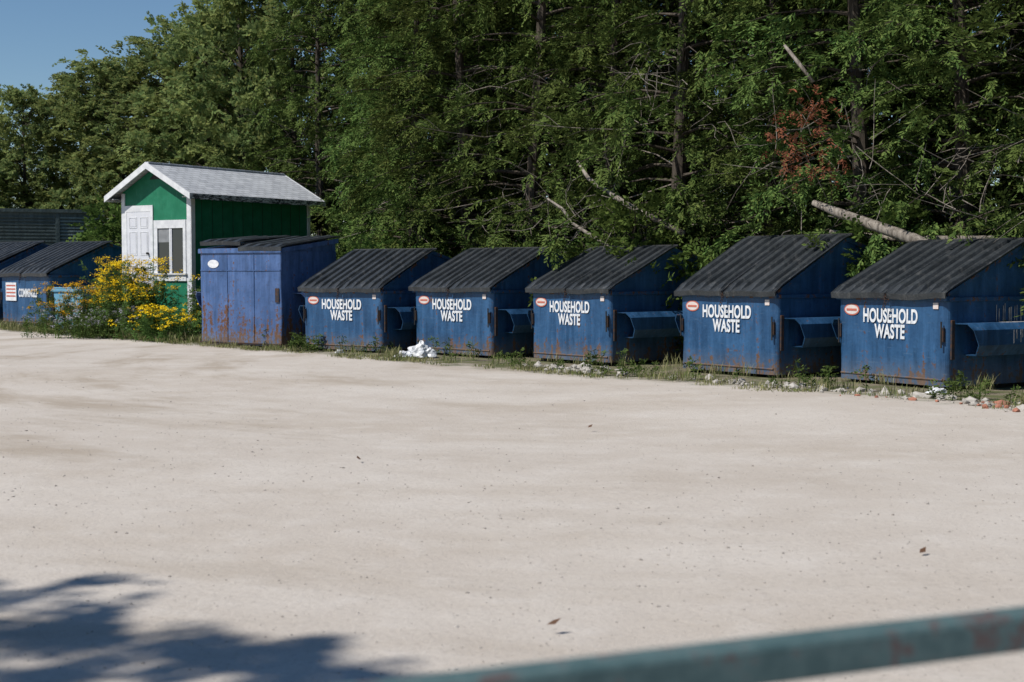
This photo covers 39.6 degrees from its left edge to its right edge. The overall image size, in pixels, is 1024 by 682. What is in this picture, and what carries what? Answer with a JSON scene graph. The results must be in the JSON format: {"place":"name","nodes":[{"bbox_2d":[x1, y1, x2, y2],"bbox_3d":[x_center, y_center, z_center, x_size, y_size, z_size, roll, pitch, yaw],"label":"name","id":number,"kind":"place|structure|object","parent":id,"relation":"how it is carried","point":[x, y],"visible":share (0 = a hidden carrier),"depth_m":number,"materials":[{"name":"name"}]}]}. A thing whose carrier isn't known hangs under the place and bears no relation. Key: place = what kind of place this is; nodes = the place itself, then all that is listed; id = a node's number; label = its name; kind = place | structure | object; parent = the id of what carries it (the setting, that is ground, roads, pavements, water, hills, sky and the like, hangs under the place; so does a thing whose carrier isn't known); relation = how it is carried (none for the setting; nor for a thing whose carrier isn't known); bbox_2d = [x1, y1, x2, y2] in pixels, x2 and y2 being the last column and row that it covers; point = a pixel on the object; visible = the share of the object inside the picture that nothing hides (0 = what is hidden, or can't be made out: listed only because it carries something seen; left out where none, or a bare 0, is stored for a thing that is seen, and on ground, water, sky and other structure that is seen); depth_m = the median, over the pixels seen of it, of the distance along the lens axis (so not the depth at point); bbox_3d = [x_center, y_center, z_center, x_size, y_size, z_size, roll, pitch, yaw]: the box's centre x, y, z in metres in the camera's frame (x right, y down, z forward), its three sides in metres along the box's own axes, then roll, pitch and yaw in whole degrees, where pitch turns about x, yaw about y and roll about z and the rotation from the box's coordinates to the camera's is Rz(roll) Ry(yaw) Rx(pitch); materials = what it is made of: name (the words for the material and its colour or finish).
{"place":"outdoors","nodes":[
{"label":"outdoors","id":0,"kind":"place"},
{"bbox_2d":[0,0,1006,247],"label":"sky","id":1,"kind":"structure","parent":0,"point":[35,34],"materials":[{"name":"blue"}]},
{"bbox_2d":[0,328,1023,681],"bbox_3d":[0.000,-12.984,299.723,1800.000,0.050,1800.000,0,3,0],"label":"gravel ground","id":2,"kind":"structure","parent":0,"point":[650,426],"depth_m":9.54,"materials":[{"name":"beige gravel"}]},
{"bbox_2d":[0,129,39,206],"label":"broadleaf tree","id":3,"kind":"object","parent":2,"relation":"on","point":[35,164],"visible":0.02,"depth_m":60.24,"materials":[{"name":"green plant"}]},
{"bbox_2d":[0,149,43,207],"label":"broadleaf tree","id":4,"kind":"object","parent":2,"relation":"on","point":[13,194],"visible":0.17,"depth_m":56.22,"materials":[{"name":"green plant"}]},
{"bbox_2d":[0,241,49,320],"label":"recycling dumpster","id":5,"kind":"object","parent":2,"relation":"on","point":[11,253],"visible":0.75,"depth_m":43.10,"materials":[{"name":"blue paint"}]},
{"bbox_2d":[0,83,83,209],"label":"broadleaf tree","id":6,"kind":"object","parent":2,"relation":"on","point":[17,97],"visible":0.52,"depth_m":55.89,"materials":[{"name":"green plant"}]},
{"bbox_2d":[0,208,103,244],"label":"shipping container","id":7,"kind":"object","parent":2,"relation":"on","point":[49,226],"visible":0.21,"depth_m":49.48,"materials":[{"name":"metal"}]},
{"bbox_2d":[0,241,121,323],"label":"recycling dumpster","id":8,"kind":"object","parent":2,"relation":"on","point":[60,263],"visible":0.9,"depth_m":41.13,"materials":[{"name":"blue paint"}]},
{"bbox_2d":[12,92,138,209],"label":"broadleaf tree","id":9,"kind":"object","parent":2,"relation":"on","point":[59,148],"visible":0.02,"depth_m":61.72,"materials":[{"name":"green plant"}]},
{"bbox_2d":[51,287,108,327],"bbox_3d":[-11.691,-0.867,38.545,1.350,1.180,0.900,2,3,35],"label":"recycling cart","id":10,"kind":"object","parent":2,"relation":"on","point":[57,290],"visible":0.16,"depth_m":38.26,"materials":[{"name":"blue plastic"}]},
{"bbox_2d":[4,64,161,243],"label":"broadleaf tree","id":11,"kind":"object","parent":2,"relation":"on","point":[82,87],"visible":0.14,"depth_m":56.48,"materials":[{"name":"green plant"}]},
{"bbox_2d":[65,195,121,244],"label":"shrub","id":12,"kind":"object","parent":2,"relation":"on","point":[93,233],"visible":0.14,"depth_m":46.60,"materials":[{"name":"green plant"}]},
{"bbox_2d":[22,279,165,335],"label":"yellow wildflowers","id":13,"kind":"object","parent":2,"relation":"on","point":[67,308],"visible":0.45,"depth_m":36.27,"materials":[{"name":"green plant"}]},
{"bbox_2d":[19,303,178,338],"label":"wild aster plants","id":14,"kind":"object","parent":2,"relation":"on","point":[78,329],"visible":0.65,"depth_m":34.07,"materials":[{"name":"green plant"}]},
{"bbox_2d":[34,48,202,235],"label":"broadleaf tree","id":15,"kind":"object","parent":2,"relation":"on","point":[101,74],"visible":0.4,"depth_m":54.77,"materials":[{"name":"green plant"}]},
{"bbox_2d":[79,254,199,339],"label":"yellow wildflowers","id":16,"kind":"object","parent":2,"relation":"on","point":[127,290],"visible":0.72,"depth_m":34.74,"materials":[{"name":"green plant"}]},
{"bbox_2d":[106,294,201,342],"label":"yellow wildflowers","id":17,"kind":"object","parent":2,"relation":"on","point":[165,324],"visible":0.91,"depth_m":32.90,"materials":[{"name":"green plant"}]},
{"bbox_2d":[66,35,255,245],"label":"broadleaf tree","id":18,"kind":"object","parent":2,"relation":"on","point":[143,70],"visible":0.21,"depth_m":53.85,"materials":[{"name":"green plant"}]},
{"bbox_2d":[96,71,240,218],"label":"broadleaf tree","id":19,"kind":"object","parent":2,"relation":"on","point":[162,81],"depth_m":59.57,"materials":[{"name":"green plant"}]},
{"bbox_2d":[184,278,201,335],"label":"pale stalk weeds","id":20,"kind":"object","parent":2,"relation":"on","point":[196,306],"visible":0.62,"depth_m":33.23,"materials":[{"name":"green plant"}]},
{"bbox_2d":[108,0,311,188],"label":"broadleaf tree","id":21,"kind":"object","parent":2,"relation":"on","point":[164,59],"visible":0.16,"depth_m":51.78,"materials":[{"name":"green plant"}]},
{"bbox_2d":[104,162,324,331],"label":"green shed","id":22,"kind":"structure","parent":2,"relation":"on","point":[178,213],"depth_m":39.13,"materials":[{"name":"wood"}]},
{"bbox_2d":[130,233,135,253],"bbox_3d":[-10.483,-2.694,39.367,0.220,0.570,0.007,2,3,32],"label":"door panel","id":23,"kind":"structure","parent":22,"relation":"in","point":[132,235],"depth_m":39.36,"materials":[{"name":"white wood"}]},
{"bbox_2d":[130,219,135,226],"bbox_3d":[-10.483,-3.269,39.339,0.220,0.220,0.007,2,3,32],"label":"door panel","id":24,"kind":"structure","parent":22,"relation":"in","point":[132,221],"depth_m":39.34,"materials":[{"name":"white wood"}]},
{"bbox_2d":[131,260,136,280],"bbox_3d":[-10.483,-1.895,39.406,0.220,0.670,0.007,2,3,32],"label":"door panel","id":25,"kind":"structure","parent":22,"relation":"in","point":[132,260],"depth_m":39.40,"materials":[{"name":"white wood"}]},
{"bbox_2d":[127,211,150,282],"bbox_3d":[-10.299,-2.450,39.277,0.920,2.230,0.018,2,3,32],"label":"door slab","id":26,"kind":"structure","parent":22,"relation":"in","point":[129,214],"depth_m":39.25,"materials":[{"name":"white wood"}]},
{"bbox_2d":[141,233,146,253],"bbox_3d":[-10.120,-2.683,39.137,0.220,0.570,0.007,2,3,32],"label":"door panel","id":27,"kind":"structure","parent":22,"relation":"in","point":[143,235],"depth_m":39.13,"materials":[{"name":"white wood"}]},
{"bbox_2d":[141,218,146,226],"bbox_3d":[-10.120,-3.257,39.109,0.220,0.220,0.007,2,3,32],"label":"door panel","id":28,"kind":"structure","parent":22,"relation":"in","point":[143,221],"depth_m":39.10,"materials":[{"name":"white wood"}]},
{"bbox_2d":[153,228,158,272],"bbox_3d":[-9.732,-2.464,38.900,0.140,1.221,0.046,2,3,32],"label":"window frame","id":29,"kind":"structure","parent":22,"relation":"in","point":[155,230],"depth_m":38.88,"materials":[{"name":"white wood"}]},
{"bbox_2d":[153,220,185,228],"bbox_3d":[-9.280,-3.172,38.578,1.210,0.220,0.046,2,3,32],"label":"window frame top","id":30,"kind":"structure","parent":22,"relation":"in","point":[156,223],"depth_m":38.55,"materials":[{"name":"white wood"}]},
{"bbox_2d":[154,275,186,280],"bbox_3d":[-9.280,-1.718,38.649,1.210,0.170,0.046,2,3,32],"label":"window frame bottom","id":31,"kind":"structure","parent":22,"relation":"in","point":[173,277],"depth_m":38.54,"materials":[{"name":"white wood"}]},
{"bbox_2d":[158,228,182,272],"bbox_3d":[-9.254,-2.450,38.617,0.970,1.221,0.008,2,3,32],"label":"window glass","id":32,"kind":"structure","parent":22,"relation":"in","point":[177,233],"depth_m":38.54,"materials":[{"name":"grey glass"}]},
{"bbox_2d":[183,228,185,272],"bbox_3d":[-8.812,-2.435,38.317,0.100,1.221,0.046,2,3,32],"label":"window frame right","id":33,"kind":"structure","parent":22,"relation":"in","point":[184,229],"depth_m":38.29,"materials":[{"name":"white wood"}]},
{"bbox_2d":[127,0,341,209],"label":"broadleaf tree","id":34,"kind":"object","parent":2,"relation":"on","point":[187,106],"visible":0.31,"depth_m":49.88,"materials":[{"name":"green plant"}]},
{"bbox_2d":[154,13,334,181],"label":"broadleaf tree","id":35,"kind":"object","parent":2,"relation":"on","point":[265,78],"depth_m":58.35,"materials":[{"name":"green plant"}]},
{"bbox_2d":[196,235,339,346],"bbox_3d":[-5.371,-1.153,31.402,3.080,2.406,1.854,2,3,35],"label":"tall dumpster","id":36,"kind":"object","parent":2,"relation":"on","point":[249,293],"visible":0.97,"depth_m":30.61,"materials":[{"name":"blue paint"}]},
{"bbox_2d":[198,0,370,248],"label":"broadleaf tree","id":37,"kind":"object","parent":2,"relation":"on","point":[241,8],"visible":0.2,"depth_m":49.47,"materials":[{"name":"green plant"}]},
{"bbox_2d":[236,0,379,252],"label":"tree","id":38,"kind":"object","parent":2,"relation":"on","point":[320,135],"visible":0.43,"depth_m":47.05,"materials":[{"name":"green plant"}]},
{"bbox_2d":[294,0,370,240],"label":"broadleaf tree","id":39,"kind":"object","parent":2,"relation":"on","point":[328,112],"depth_m":52.87,"materials":[{"name":"green plant"}]},
{"bbox_2d":[335,239,372,258],"bbox_3d":[-4.130,-1.156,33.700,3.074,2.642,3.006,-2,3,-32],"label":"shrub","id":40,"kind":"object","parent":2,"relation":"on","point":[339,254],"visible":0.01,"depth_m":33.49,"materials":[{"name":"green plant"}]},
{"bbox_2d":[332,0,378,233],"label":"cedar tree","id":41,"kind":"object","parent":2,"relation":"on","point":[347,57],"depth_m":49.02,"materials":[{"name":"green plant"}]},
{"bbox_2d":[304,0,428,251],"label":"cedar tree","id":42,"kind":"object","parent":2,"relation":"on","point":[314,130],"visible":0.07,"depth_m":44.62,"materials":[{"name":"green plant"}]},
{"bbox_2d":[298,248,450,352],"bbox_3d":[-2.794,-0.860,29.505,2.770,2.126,2.457,2,3,36],"label":"dumpster","id":43,"kind":"object","parent":2,"relation":"on","point":[355,297],"visible":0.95,"depth_m":28.69,"materials":[{"name":"blue paint"}]},
{"bbox_2d":[344,196,407,251],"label":"shrub","id":44,"kind":"object","parent":2,"relation":"on","point":[363,209],"visible":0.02,"depth_m":41.37,"materials":[{"name":"green plant"}]},
{"bbox_2d":[349,229,415,250],"bbox_3d":[-2.845,-1.190,32.403,3.047,2.762,2.452,1,3,20],"label":"shrub","id":45,"kind":"object","parent":2,"relation":"on","point":[369,244],"visible":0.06,"depth_m":31.80,"materials":[{"name":"green plant"}]},
{"bbox_2d":[310,4,471,250],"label":"cedar tree","id":46,"kind":"object","parent":2,"relation":"on","point":[319,225],"visible":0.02,"depth_m":43.65,"materials":[{"name":"green plant"}]},
{"bbox_2d":[317,0,470,252],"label":"cedar tree","id":47,"kind":"object","parent":2,"relation":"on","point":[355,118],"visible":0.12,"depth_m":41.62,"materials":[{"name":"green plant"}]},
{"bbox_2d":[394,351,415,356],"bbox_3d":[-2.006,0.234,26.544,0.370,0.112,0.289,1,3,23],"label":"plastic bag","id":48,"kind":"object","parent":2,"relation":"on","point":[405,353],"visible":0.49,"depth_m":26.47,"materials":[{"name":"white plastic"}]},
{"bbox_2d":[350,203,460,254],"bbox_3d":[-2.649,-1.886,38.083,4.101,3.718,3.300,-1,3,-21],"label":"shrub","id":49,"kind":"object","parent":2,"relation":"on","point":[440,247],"visible":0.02,"depth_m":37.74,"materials":[{"name":"green plant"}]},
{"bbox_2d":[307,0,520,257],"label":"cedar tree","id":50,"kind":"object","parent":2,"relation":"on","point":[394,189],"visible":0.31,"depth_m":34.26,"materials":[{"name":"green plant"}]},
{"bbox_2d":[408,340,436,356],"bbox_3d":[-1.682,0.142,26.734,0.579,0.310,0.446,0,3,0],"label":"plastic bag","id":51,"kind":"object","parent":2,"relation":"on","point":[421,349],"visible":0.81,"depth_m":26.64,"materials":[{"name":"white plastic"}]},
{"bbox_2d":[328,0,521,259],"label":"cedar tree","id":52,"kind":"object","parent":2,"relation":"on","point":[368,114],"visible":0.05,"depth_m":39.14,"materials":[{"name":"green plant"}]},
{"bbox_2d":[332,0,572,256],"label":"cedar tree","id":53,"kind":"object","parent":2,"relation":"on","point":[416,13],"visible":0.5,"depth_m":32.98,"materials":[{"name":"green plant"}]},
{"bbox_2d":[360,0,567,235],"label":"cedar tree","id":54,"kind":"object","parent":2,"relation":"on","point":[492,107],"visible":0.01,"depth_m":41.19,"materials":[{"name":"green plant"}]},
{"bbox_2d":[354,0,584,256],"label":"cedar tree","id":55,"kind":"object","parent":2,"relation":"on","point":[505,36],"visible":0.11,"depth_m":35.08,"materials":[{"name":"green plant"}]},
{"bbox_2d":[408,247,566,357],"bbox_3d":[-0.445,-0.786,27.980,2.750,2.126,2.357,3,4,43],"label":"dumpster","id":56,"kind":"object","parent":2,"relation":"on","point":[480,297],"visible":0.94,"depth_m":27.18,"materials":[{"name":"blue paint"}]},
{"bbox_2d":[389,0,670,256],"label":"cedar tree","id":57,"kind":"object","parent":2,"relation":"on","point":[538,22],"visible":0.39,"depth_m":31.47,"materials":[{"name":"green plant"}]},
{"bbox_2d":[440,0,647,238],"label":"cedar tree","id":58,"kind":"object","parent":2,"relation":"on","point":[543,134],"visible":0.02,"depth_m":38.66,"materials":[{"name":"green plant"}]},
{"bbox_2d":[523,239,570,261],"bbox_3d":[0.204,-0.883,29.384,2.902,2.494,2.838,2,3,31],"label":"shrub","id":59,"kind":"object","parent":2,"relation":"on","point":[527,243],"depth_m":28.79,"materials":[{"name":"green plant"}]},
{"bbox_2d":[446,0,673,249],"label":"cedar tree","id":60,"kind":"object","parent":2,"relation":"on","point":[511,60],"visible":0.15,"depth_m":33.72,"materials":[{"name":"green plant"}]},
{"bbox_2d":[473,1,649,193],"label":"cedar tree","id":61,"kind":"object","parent":2,"relation":"on","point":[529,97],"depth_m":42.77,"materials":[{"name":"green plant"}]},
{"bbox_2d":[525,245,697,365],"bbox_3d":[1.860,-0.690,26.003,2.507,2.126,2.680,-2,4,-41],"label":"dumpster","id":62,"kind":"object","parent":2,"relation":"on","point":[599,299],"visible":0.94,"depth_m":25.21,"materials":[{"name":"blue paint"}]},
{"bbox_2d":[492,0,753,252],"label":"cedar tree","id":63,"kind":"object","parent":2,"relation":"on","point":[601,44],"visible":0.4,"depth_m":29.93,"materials":[{"name":"green plant"}]},
{"bbox_2d":[528,181,730,306],"bbox_3d":[2.279,-1.286,26.987,3.951,3.581,3.179,-1,3,-22],"label":"shrub","id":64,"kind":"object","parent":2,"relation":"on","point":[623,220],"visible":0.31,"depth_m":26.51,"materials":[{"name":"green plant"}]},
{"bbox_2d":[545,0,724,234],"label":"cedar tree","id":65,"kind":"object","parent":2,"relation":"on","point":[645,143],"depth_m":41.41,"materials":[{"name":"green plant"}]},
{"bbox_2d":[357,425,925,623],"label":"fallen leaves","id":66,"kind":"object","parent":2,"relation":"on","point":[555,621],"visible":1,"depth_m":8.05,"materials":[{"name":"brown plant"}]},
{"bbox_2d":[262,329,1023,404],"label":"weeds","id":67,"kind":"object","parent":2,"relation":"on","point":[300,344],"visible":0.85,"depth_m":22.07,"materials":[{"name":"green plant"}]},
{"bbox_2d":[544,0,762,239],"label":"cedar tree","id":68,"kind":"object","parent":2,"relation":"on","point":[547,54],"depth_m":35.62,"materials":[{"name":"green plant"}]},
{"bbox_2d":[575,0,762,249],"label":"cedar tree","id":69,"kind":"object","parent":2,"relation":"on","point":[660,141],"visible":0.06,"depth_m":31.59,"materials":[{"name":"green plant"}]},
{"bbox_2d":[625,237,718,357],"bbox_3d":[3.124,-0.726,26.212,2.895,2.488,2.831,1,3,18],"label":"shrub","id":70,"kind":"object","parent":2,"relation":"on","point":[686,256],"visible":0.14,"depth_m":25.49,"materials":[{"name":"green plant"}]},
{"bbox_2d":[364,606,1023,681],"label":"metal railing","id":71,"kind":"object","parent":2,"relation":"on","point":[806,655],"visible":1,"depth_m":1.92,"materials":[{"name":"metal"}]},
{"bbox_2d":[523,0,875,360],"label":"cedar tree","id":72,"kind":"object","parent":2,"relation":"on","point":[677,165],"visible":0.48,"depth_m":27.17,"materials":[{"name":"green plant"}]},
{"bbox_2d":[448,42,1023,255],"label":"dead branches","id":73,"kind":"object","parent":72,"relation":"on","point":[765,168],"visible":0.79,"depth_m":23.89,"materials":[{"name":"brown wood"}]},
{"bbox_2d":[576,160,685,236],"bbox_3d":[2.222,-2.749,27.218,2.599,1.550,0.162,2,4,41],"label":"fallen log","id":74,"kind":"object","parent":73,"relation":"on","point":[654,219],"visible":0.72,"depth_m":27.06,"materials":[{"name":"grey wood"}]},
{"bbox_2d":[638,0,764,230],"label":"cedar tree","id":75,"kind":"object","parent":2,"relation":"on","point":[700,92],"visible":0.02,"depth_m":38.98,"materials":[{"name":"green plant"}]},
{"bbox_2d":[595,0,867,246],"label":"cedar tree","id":76,"kind":"object","parent":2,"relation":"on","point":[676,30],"visible":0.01,"depth_m":33.47,"materials":[{"name":"green plant"}]},
{"bbox_2d":[638,0,885,261],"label":"cedar tree","id":77,"kind":"object","parent":2,"relation":"on","point":[774,228],"visible":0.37,"depth_m":26.52,"materials":[{"name":"green plant"}]},
{"bbox_2d":[522,361,1023,411],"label":"rubble","id":78,"kind":"object","parent":2,"relation":"on","point":[970,401],"visible":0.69,"depth_m":19.09,"materials":[{"name":"stone"}]},
{"bbox_2d":[674,233,874,377],"bbox_3d":[4.280,-0.604,23.023,2.557,2.246,2.730,-2,3,-37],"label":"dumpster","id":79,"kind":"object","parent":2,"relation":"on","point":[767,305],"visible":0.92,"depth_m":22.22,"materials":[{"name":"blue paint"}]},
{"bbox_2d":[662,0,892,267],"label":"cedar tree","id":80,"kind":"object","parent":2,"relation":"on","point":[728,118],"visible":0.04,"depth_m":30.65,"materials":[{"name":"green plant"}]},
{"bbox_2d":[674,0,1013,361],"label":"cedar tree","id":81,"kind":"object","parent":2,"relation":"on","point":[860,139],"visible":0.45,"depth_m":24.28,"materials":[{"name":"green plant"}]},
{"bbox_2d":[783,44,814,82],"bbox_3d":[4.713,-4.569,23.412,0.581,0.684,0.096,2,4,40],"label":"fallen log","id":82,"kind":"object","parent":81,"relation":"on","point":[799,64],"visible":0.96,"depth_m":23.37,"materials":[{"name":"grey wood"}]},
{"bbox_2d":[760,84,849,193],"bbox_3d":[4.707,-3.201,22.802,1.399,1.783,1.542,0,3,0],"label":"dead cedar spray","id":83,"kind":"object","parent":81,"relation":"attached to","point":[796,134],"visible":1,"depth_m":22.64,"materials":[{"name":"brown plant"}]},
{"bbox_2d":[829,230,999,241],"bbox_3d":[6.340,-1.662,22.385,2.865,0.238,0.119,2,3,36],"label":"fallen log","id":84,"kind":"object","parent":81,"relation":"on","point":[937,237],"visible":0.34,"depth_m":22.12,"materials":[{"name":"wood"}]},
{"bbox_2d":[783,10,917,243],"bbox_3d":[8.801,-5.760,35.276,7.002,13.082,6.772,2,4,40],"label":"cedar tree","id":85,"kind":"object","parent":2,"relation":"on","point":[815,64],"depth_m":34.41,"materials":[{"name":"green plant"}]},
{"bbox_2d":[717,1,998,233],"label":"cedar tree","id":86,"kind":"object","parent":2,"relation":"on","point":[871,122],"visible":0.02,"depth_m":30.33,"materials":[{"name":"green plant"}]},
{"bbox_2d":[746,0,988,242],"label":"cedar tree","id":87,"kind":"object","parent":2,"relation":"on","point":[932,147],"visible":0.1,"depth_m":28.33,"materials":[{"name":"green plant"}]},
{"bbox_2d":[840,197,941,277],"bbox_3d":[5.980,-0.859,23.117,3.353,3.039,2.698,0,3,3],"label":"shrub","id":88,"kind":"object","parent":2,"relation":"on","point":[859,234],"visible":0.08,"depth_m":22.42,"materials":[{"name":"green plant"}]},
{"bbox_2d":[765,0,1023,250],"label":"cedar tree","id":89,"kind":"object","parent":2,"relation":"on","point":[961,81],"visible":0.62,"depth_m":23.46,"materials":[{"name":"green plant"}]},
{"bbox_2d":[821,0,1023,233],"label":"cedar tree","id":90,"kind":"object","parent":2,"relation":"on","point":[930,130],"visible":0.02,"depth_m":28.21,"materials":[{"name":"green plant"}]},
{"bbox_2d":[831,237,1023,388],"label":"dumpster","id":91,"kind":"object","parent":2,"relation":"on","point":[920,312],"visible":1,"depth_m":19.96,"materials":[{"name":"blue paint"}]},
{"bbox_2d":[812,200,927,242],"bbox_3d":[6.222,-1.412,22.000,3.545,1.654,0.274,2,4,38],"label":"fallen log","id":92,"kind":"object","parent":91,"relation":"on","point":[899,234],"visible":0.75,"depth_m":22.31,"materials":[{"name":"beige wood"}]},
{"bbox_2d":[840,394,1019,411],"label":"brick fragments","id":93,"kind":"object","parent":2,"relation":"on","point":[998,405],"visible":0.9,"depth_m":16.93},
{"bbox_2d":[925,386,946,392],"bbox_3d":[5.541,0.633,18.547,0.316,0.088,0.206,0,3,0],"label":"plastic bag","id":94,"kind":"object","parent":2,"relation":"on","point":[938,389],"visible":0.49,"depth_m":18.51,"materials":[{"name":"white plastic"}]},
{"bbox_2d":[866,0,1023,246],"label":"cedar tree","id":95,"kind":"object","parent":2,"relation":"on","point":[1011,33],"visible":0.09,"depth_m":25.97,"materials":[{"name":"green plant"}]},
{"bbox_2d":[906,0,1009,217],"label":"cedar tree","id":96,"kind":"object","parent":2,"relation":"on","point":[971,102],"visible":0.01,"depth_m":32.49,"materials":[{"name":"green plant"}]},
{"bbox_2d":[925,0,1023,316],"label":"cedar tree","id":97,"kind":"object","parent":2,"relation":"on","point":[988,17],"visible":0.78,"depth_m":21.51,"materials":[{"name":"green plant"}]},
{"bbox_2d":[931,0,1023,237],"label":"cedar tree","id":98,"kind":"object","parent":2,"relation":"on","point":[940,154],"visible":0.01,"depth_m":28.17,"materials":[{"name":"green plant"}]},
{"bbox_2d":[973,2,1023,225],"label":"cedar tree","id":99,"kind":"object","parent":2,"relation":"on","point":[1020,36],"visible":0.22,"depth_m":24.35,"materials":[{"name":"green plant"}]},
{"bbox_2d":[0,318,1023,408],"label":"grass","id":100,"kind":"structure","parent":0,"point":[12,326],"depth_m":24.11,"materials":[{"name":"green plant"}]},
{"bbox_2d":[547,198,608,245],"bbox_3d":[1.632,-2.049,27.355,2.575,1.502,0.122,2,4,41],"label":"fallen log","id":101,"kind":"object","parent":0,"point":[574,224],"visible":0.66,"depth_m":27.65,"materials":[{"name":"grey wood"}]}
]}

